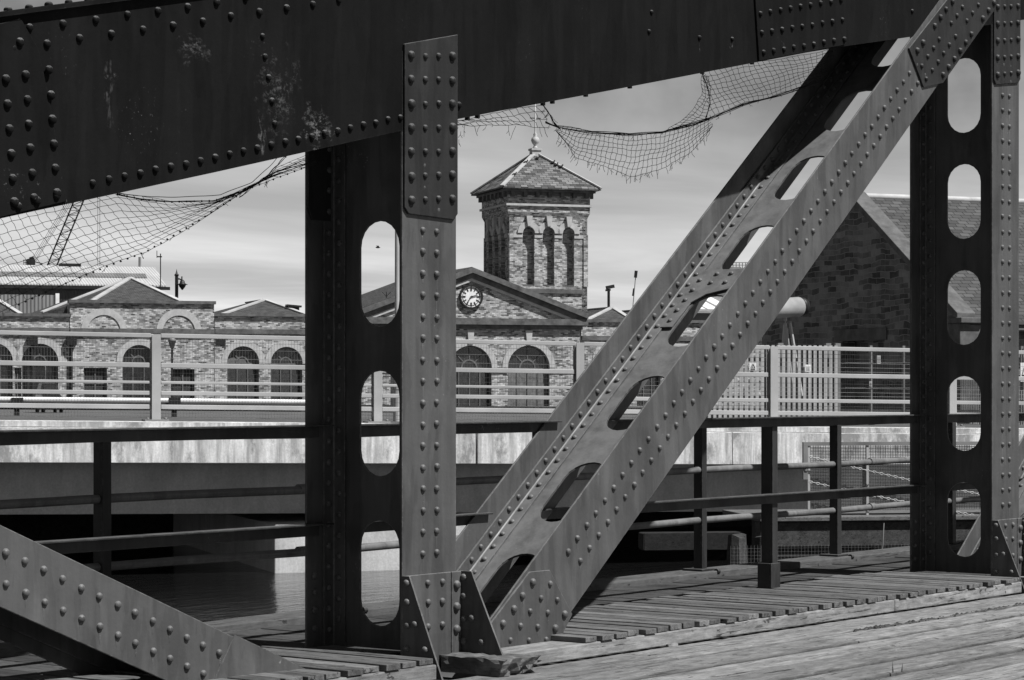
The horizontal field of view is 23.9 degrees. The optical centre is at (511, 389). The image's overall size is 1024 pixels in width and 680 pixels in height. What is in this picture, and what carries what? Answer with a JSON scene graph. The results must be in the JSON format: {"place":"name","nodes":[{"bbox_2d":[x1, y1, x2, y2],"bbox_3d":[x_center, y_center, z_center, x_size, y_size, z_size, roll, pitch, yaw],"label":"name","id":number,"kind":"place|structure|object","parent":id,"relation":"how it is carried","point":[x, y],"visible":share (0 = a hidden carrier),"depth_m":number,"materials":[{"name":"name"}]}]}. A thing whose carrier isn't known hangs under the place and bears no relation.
{"place":"outdoors","nodes":[
{"label":"outdoors","id":0,"kind":"place"},
{"bbox_2d":[23,201,83,264],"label":"crane","id":1,"kind":"object","parent":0,"point":[29,261],"visible":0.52,"depth_m":299.97,"materials":[{"name":"black metal"}]},
{"bbox_2d":[0,526,751,642],"bbox_3d":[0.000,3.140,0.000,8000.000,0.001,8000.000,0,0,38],"label":"water","id":2,"kind":"structure","parent":0,"point":[215,591],"depth_m":40.30,"materials":[{"name":"black liquid"}]},
{"bbox_2d":[0,415,1023,572],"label":"road bridge","id":3,"kind":"structure","parent":2,"relation":"in","point":[43,470],"depth_m":41.80,"materials":[{"name":"concrete"}]},
{"bbox_2d":[0,397,304,416],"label":"pipe barrier","id":4,"kind":"object","parent":3,"relation":"on","point":[129,400],"visible":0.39,"depth_m":50.34,"materials":[{"name":"white metal"}]},
{"bbox_2d":[0,402,1019,414],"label":"kerb board","id":5,"kind":"object","parent":3,"relation":"on","point":[842,410],"visible":0.28,"depth_m":51.41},
{"bbox_2d":[0,330,1023,427],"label":"parapet fence","id":6,"kind":"object","parent":3,"relation":"on","point":[155,365],"visible":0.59,"depth_m":41.62,"materials":[{"name":"metal"}]},
{"bbox_2d":[706,343,840,417],"bbox_3d":[5.420,0.084,53.441,3.878,2.212,0.200,0,0,-12],"label":"palisade fence","id":7,"kind":"object","parent":3,"relation":"on","point":[828,363],"visible":0.3,"depth_m":53.52,"materials":[{"name":"metal"}]},
{"bbox_2d":[749,363,755,369],"bbox_3d":[5.309,-0.496,53.285,0.160,0.173,0.008,0,0,-12],"label":"warning sign","id":8,"kind":"object","parent":7,"relation":"attached to","point":[752,366],"visible":0.94,"depth_m":53.28,"materials":[{"name":"white paint"}]},
{"bbox_2d":[805,365,810,370],"bbox_3d":[6.556,-0.460,53.550,0.146,0.167,0.008,0,0,-12],"label":"notice board","id":9,"kind":"object","parent":7,"relation":"attached to","point":[807,367],"visible":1,"depth_m":53.55,"materials":[{"name":"white paint"}]},
{"bbox_2d":[776,318,802,395],"bbox_3d":[6.583,-0.708,57.197,0.729,2.088,0.477,0,0,0],"label":"trestle","id":10,"kind":"object","parent":3,"relation":"on","point":[785,337],"visible":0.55,"depth_m":57.04,"materials":[{"name":"metal"}]},
{"bbox_2d":[775,297,810,318],"bbox_3d":[6.334,-1.891,56.561,1.680,0.559,0.468,0,0,-42],"label":"tank","id":11,"kind":"object","parent":10,"relation":"on","point":[796,306],"visible":0.6,"depth_m":56.58,"materials":[{"name":"white metal"}]},
{"bbox_2d":[846,346,1023,424],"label":"screen fence","id":12,"kind":"object","parent":3,"relation":"on","point":[870,369],"visible":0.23,"depth_m":54.03,"materials":[{"name":"metal"}]},
{"bbox_2d":[877,355,880,363],"bbox_3d":[8.181,-0.660,53.916,0.089,0.197,0.008,0,0,-12],"label":"notice board","id":13,"kind":"object","parent":12,"relation":"attached to","point":[878,357],"visible":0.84,"depth_m":53.91,"materials":[{"name":"metal"}]},
{"bbox_2d":[1020,363,1023,381],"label":"warning sign","id":14,"kind":"object","parent":12,"relation":"attached to","point":[1021,372],"visible":0.62,"depth_m":54.60,"materials":[{"name":"white paint"}]},
{"bbox_2d":[726,533,746,564],"bbox_3d":[2.928,2.809,31.493,0.298,1.861,0.288,0,0,38],"label":"pile stump","id":15,"kind":"object","parent":2,"relation":"in","point":[736,540],"visible":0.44,"depth_m":31.39,"materials":[{"name":"grey wood"}]},
{"bbox_2d":[755,536,760,561],"bbox_3d":[3.294,2.811,31.536,0.250,1.857,0.270,0,0,8],"label":"pile stump","id":16,"kind":"object","parent":2,"relation":"in","point":[758,545],"visible":0.15,"depth_m":31.48,"materials":[{"name":"grey wood"}]},
{"bbox_2d":[638,508,1023,561],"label":"jetty","id":17,"kind":"object","parent":2,"relation":"in","point":[861,531],"visible":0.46,"depth_m":32.26,"materials":[{"name":"black wood"}]},
{"bbox_2d":[737,544,901,563],"bbox_3d":[4.383,2.562,31.508,3.151,1.076,0.002,0,0,-9],"label":"screen","id":18,"kind":"object","parent":17,"relation":"hanging from","point":[801,551],"visible":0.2,"depth_m":31.38,"materials":[{"name":"metal"}]},
{"bbox_2d":[802,441,1019,514],"bbox_3d":[5.640,1.286,32.635,3.514,1.152,0.148,0,0,-9],"label":"fence","id":19,"kind":"object","parent":17,"relation":"on","point":[806,455],"visible":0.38,"depth_m":32.53,"materials":[{"name":"metal"}]},
{"bbox_2d":[0,405,760,419],"bbox_3d":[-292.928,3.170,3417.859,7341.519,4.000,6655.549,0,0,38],"label":"ground","id":20,"kind":"structure","parent":0,"point":[146,413],"depth_m":111.47,"materials":[{"name":"grey concrete"}]},
{"bbox_2d":[0,293,58,312],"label":"lean to","id":21,"kind":"object","parent":20,"relation":"on","point":[37,303],"visible":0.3,"depth_m":192.94,"materials":[{"name":"white paint"}]},
{"bbox_2d":[0,299,70,396],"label":"brick shed","id":22,"kind":"structure","parent":20,"relation":"on","point":[46,348],"depth_m":156.10,"materials":[{"name":"brick"}]},
{"bbox_2d":[0,345,11,396],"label":"window","id":23,"kind":"structure","parent":22,"relation":"in","point":[3,350],"depth_m":155.68,"materials":[{"name":"black glass"}]},
{"bbox_2d":[14,368,20,396],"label":"door","id":24,"kind":"structure","parent":22,"relation":"in","point":[14,368],"depth_m":155.83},
{"bbox_2d":[27,337,37,396],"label":"rainwater pipe","id":25,"kind":"object","parent":22,"relation":"attached to","point":[32,343],"visible":0.7,"depth_m":155.70,"materials":[{"name":"black metal"}]},
{"bbox_2d":[22,344,57,396],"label":"window","id":26,"kind":"structure","parent":22,"relation":"in","point":[42,352],"depth_m":156.37,"materials":[{"name":"black glass"}]},
{"bbox_2d":[35,383,61,412],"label":"parked car","id":27,"kind":"object","parent":20,"relation":"on","point":[47,386],"visible":0.2,"depth_m":119.45,"materials":[{"name":"paint"}]},
{"bbox_2d":[0,265,169,302],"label":"corrugated shed","id":28,"kind":"structure","parent":20,"relation":"on","point":[95,280],"depth_m":201.87,"materials":[{"name":"white metal"}]},
{"bbox_2d":[59,263,80,266],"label":"roof vent","id":29,"kind":"object","parent":28,"relation":"on","point":[68,264],"visible":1,"depth_m":207.41,"materials":[{"name":"black metal"}]},
{"bbox_2d":[138,257,140,266],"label":"flue","id":30,"kind":"object","parent":28,"relation":"on","point":[139,261],"visible":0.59,"depth_m":210.56,"materials":[{"name":"metal"}]},
{"bbox_2d":[32,277,215,398],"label":"brick workshop","id":31,"kind":"structure","parent":20,"relation":"on","point":[129,305],"depth_m":158.26,"materials":[{"name":"brick"}]},
{"bbox_2d":[66,337,76,396],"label":"rainwater pipe","id":32,"kind":"object","parent":31,"relation":"attached to","point":[74,340],"visible":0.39,"depth_m":156.43,"materials":[{"name":"black metal"}]},
{"bbox_2d":[84,368,106,397],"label":"door","id":33,"kind":"structure","parent":31,"relation":"in","point":[92,373],"depth_m":157.32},
{"bbox_2d":[122,345,149,397],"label":"window","id":34,"kind":"structure","parent":31,"relation":"in","point":[143,352],"depth_m":158.25,"materials":[{"name":"black glass"}]},
{"bbox_2d":[173,369,193,397],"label":"door","id":35,"kind":"structure","parent":31,"relation":"in","point":[178,374],"depth_m":159.10,"materials":[{"name":"black wood"}]},
{"bbox_2d":[157,254,161,289],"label":"mast","id":36,"kind":"object","parent":20,"relation":"on","point":[160,256],"visible":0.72,"depth_m":200.94,"materials":[{"name":"black metal"}]},
{"bbox_2d":[168,338,176,397],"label":"lamp post","id":37,"kind":"object","parent":20,"relation":"on","point":[172,341],"visible":0.62,"depth_m":139.94,"materials":[{"name":"black metal"}]},
{"bbox_2d":[174,269,187,297],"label":"street lamp","id":38,"kind":"object","parent":20,"relation":"on","point":[182,284],"visible":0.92,"depth_m":181.90,"materials":[{"name":"black metal"}]},
{"bbox_2d":[214,299,304,399],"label":"brick range","id":39,"kind":"structure","parent":20,"relation":"on","point":[265,317],"depth_m":160.91,"materials":[{"name":"brick"}]},
{"bbox_2d":[216,339,225,344],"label":"rainwater pipe","id":40,"kind":"object","parent":39,"relation":"attached to","point":[220,341],"visible":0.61,"depth_m":159.91,"materials":[{"name":"black metal"}]},
{"bbox_2d":[227,346,257,398],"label":"window","id":41,"kind":"structure","parent":39,"relation":"in","point":[246,375],"depth_m":160.74,"materials":[{"name":"grey glass"}]},
{"bbox_2d":[272,347,300,399],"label":"window","id":42,"kind":"structure","parent":39,"relation":"in","point":[282,356],"depth_m":161.61,"materials":[{"name":"grey glass"}]},
{"bbox_2d":[285,304,301,309],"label":"roof vent","id":43,"kind":"object","parent":39,"relation":"on","point":[297,307],"visible":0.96,"depth_m":165.01,"materials":[{"name":"black metal"}]},
{"bbox_2d":[0,511,751,540],"bbox_3d":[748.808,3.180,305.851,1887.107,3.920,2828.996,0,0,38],"label":"quay wall","id":44,"kind":"structure","parent":20,"relation":"on","point":[33,527],"depth_m":50.66,"materials":[{"name":"black concrete"}]},
{"bbox_2d":[361,267,588,405],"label":"clock building","id":45,"kind":"structure","parent":20,"relation":"on","point":[490,306],"depth_m":165.70,"materials":[{"name":"stone"}]},
{"bbox_2d":[390,375,397,404],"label":"window","id":46,"kind":"structure","parent":45,"relation":"in","point":[391,378],"depth_m":163.59,"materials":[{"name":"grey glass"}]},
{"bbox_2d":[456,346,489,405],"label":"window","id":47,"kind":"structure","parent":45,"relation":"in","point":[481,358],"depth_m":165.36,"materials":[{"name":"grey glass"}]},
{"bbox_2d":[508,346,547,405],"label":"window","id":48,"kind":"structure","parent":45,"relation":"in","point":[523,362],"depth_m":166.57,"materials":[{"name":"grey glass"}]},
{"bbox_2d":[470,104,601,312],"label":"brick tower","id":49,"kind":"structure","parent":45,"relation":"on","point":[535,213],"depth_m":171.24,"materials":[{"name":"brick"}]},
{"bbox_2d":[580,307,761,405],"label":"brick wing","id":50,"kind":"structure","parent":20,"relation":"on","point":[603,323],"depth_m":170.78,"materials":[{"name":"grey brick"}]},
{"bbox_2d":[605,285,614,306],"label":"floodlight","id":51,"kind":"object","parent":50,"relation":"on","point":[608,289],"visible":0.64,"depth_m":177.92,"materials":[{"name":"black metal"}]},
{"bbox_2d":[632,271,637,306],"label":"signal mast","id":52,"kind":"object","parent":50,"relation":"on","point":[635,277],"visible":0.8,"depth_m":177.94,"materials":[{"name":"metal"}]},
{"bbox_2d":[637,377,658,405],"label":"window","id":53,"kind":"structure","parent":50,"relation":"in","point":[646,391],"depth_m":170.61,"materials":[{"name":"grey glass"}]},
{"bbox_2d":[762,192,1023,423],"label":"stone house","id":54,"kind":"structure","parent":20,"relation":"on","point":[853,288],"depth_m":64.27,"materials":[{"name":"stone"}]},
{"bbox_2d":[393,231,398,420],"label":"lamp column","id":55,"kind":"structure","parent":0,"point":[395,402],"depth_m":46.88,"materials":[{"name":"metal"}]},
{"bbox_2d":[0,550,1018,679],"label":"walkway","id":56,"kind":"structure","parent":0,"point":[286,635],"depth_m":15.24,"materials":[{"name":"grey wood"}]},
{"bbox_2d":[0,540,964,657],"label":"back kerb","id":57,"kind":"structure","parent":56,"relation":"on","point":[7,650],"depth_m":15.94,"materials":[{"name":"grey wood"}]},
{"bbox_2d":[0,422,980,612],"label":"pipe railing","id":58,"kind":"object","parent":57,"relation":"on","point":[102,498],"visible":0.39,"depth_m":14.80,"materials":[{"name":"metal"}]},
{"bbox_2d":[0,412,1023,588],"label":"walkway railing","id":59,"kind":"object","parent":56,"relation":"on","point":[769,498],"visible":0.83,"depth_m":12.85,"materials":[{"name":"metal"}]},
{"bbox_2d":[0,0,1023,311],"label":"sky","id":60,"kind":"structure","parent":0,"point":[252,247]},
{"bbox_2d":[693,296,721,319],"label":"pale shed","id":61,"kind":"structure","parent":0,"point":[707,308],"depth_m":215.87,"materials":[{"name":"metal"}]},
{"bbox_2d":[443,594,1023,679],"bbox_3d":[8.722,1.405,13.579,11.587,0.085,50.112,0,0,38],"label":"road","id":62,"kind":"structure","parent":0,"point":[985,645],"depth_m":12.45,"materials":[{"name":"grey wood"}]},
{"bbox_2d":[440,651,540,676],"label":"bearing block","id":63,"kind":"structure","parent":62,"relation":"on","point":[484,664],"depth_m":11.58,"materials":[{"name":"grey stone"}]},
{"bbox_2d":[0,0,1023,679],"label":"bridge truss","id":64,"kind":"object","parent":62,"relation":"on","point":[368,102],"visible":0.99,"depth_m":11.97,"materials":[{"name":"metal"}]},
{"bbox_2d":[0,152,315,312],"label":"torn net","id":65,"kind":"object","parent":64,"relation":"hanging from","point":[247,188],"visible":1,"depth_m":10.67,"materials":[{"name":"grey fabric"}]},
{"bbox_2d":[458,49,835,183],"bbox_3d":[0.925,-1.683,13.729,0.434,1.042,4.299,0,0,38],"label":"torn net","id":66,"kind":"object","parent":64,"relation":"hanging from","point":[659,132],"visible":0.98,"depth_m":14.05,"materials":[{"name":"black fabric"}]},
{"bbox_2d":[666,643,677,646],"bbox_3d":[0.849,1.358,12.864,0.059,0.017,0.087,0,0,38],"label":"wood chip","id":67,"kind":"object","parent":62,"relation":"on","point":[672,644],"visible":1,"depth_m":12.83,"materials":[{"name":"white wood"}]},
{"bbox_2d":[324,576,1023,679],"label":"kerb","id":68,"kind":"structure","parent":62,"relation":"on","point":[553,651],"depth_m":13.17,"materials":[{"name":"grey wood"}]},
{"bbox_2d":[854,602,1023,630],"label":"debris","id":69,"kind":"object","parent":62,"relation":"on","point":[885,625],"visible":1,"depth_m":14.19,"materials":[{"name":"grey wood"}]},
{"bbox_2d":[730,262,747,268],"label":"gantry","id":70,"kind":"object","parent":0,"point":[736,267],"visible":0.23,"depth_m":259.96,"materials":[{"name":"grey metal"}]}
]}

